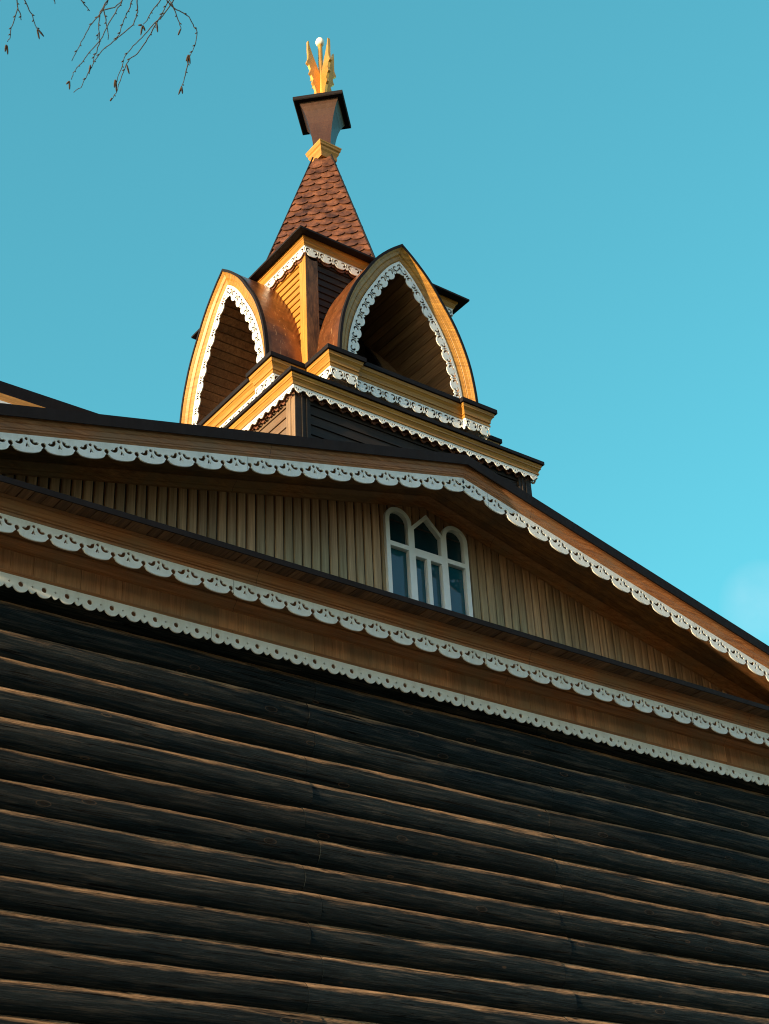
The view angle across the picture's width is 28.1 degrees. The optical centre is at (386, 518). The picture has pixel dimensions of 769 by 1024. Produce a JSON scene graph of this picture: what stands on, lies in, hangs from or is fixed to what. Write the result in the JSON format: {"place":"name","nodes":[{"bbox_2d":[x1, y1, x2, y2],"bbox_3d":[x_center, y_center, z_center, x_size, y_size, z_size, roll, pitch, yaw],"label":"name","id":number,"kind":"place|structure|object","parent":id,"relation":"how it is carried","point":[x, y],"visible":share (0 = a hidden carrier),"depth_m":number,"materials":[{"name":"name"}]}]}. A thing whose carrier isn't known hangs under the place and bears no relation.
{"place":"outdoors","nodes":[
{"label":"outdoors","id":0,"kind":"place"},
{"bbox_2d":[0,0,768,645],"label":"sky","id":1,"kind":"structure","parent":0,"point":[592,176],"materials":[{"name":"blue"}]},
{"label":"ground","id":2,"kind":"structure","parent":0,"visible":0},
{"bbox_2d":[5,0,197,100],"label":"birch tree","id":3,"kind":"object","parent":2,"relation":"on","point":[188,59],"visible":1,"depth_m":5.85,"materials":[{"name":"brown plant"}]},
{"bbox_2d":[0,381,768,1023],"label":"log house","id":4,"kind":"structure","parent":2,"relation":"on","point":[286,737],"depth_m":13.05,"materials":[{"name":"wood"}]},
{"bbox_2d":[179,37,544,558],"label":"roof tower","id":5,"kind":"structure","parent":4,"relation":"on","point":[322,321],"depth_m":16.28,"materials":[{"name":"brown wood"}]},
{"bbox_2d":[383,507,472,616],"bbox_3d":[0.383,0.425,14.560,0.990,1.042,0.060,18,-37,-32],"label":"window","id":6,"kind":"structure","parent":4,"relation":"in","point":[433,569],"depth_m":14.56,"materials":[{"name":"white paint"}]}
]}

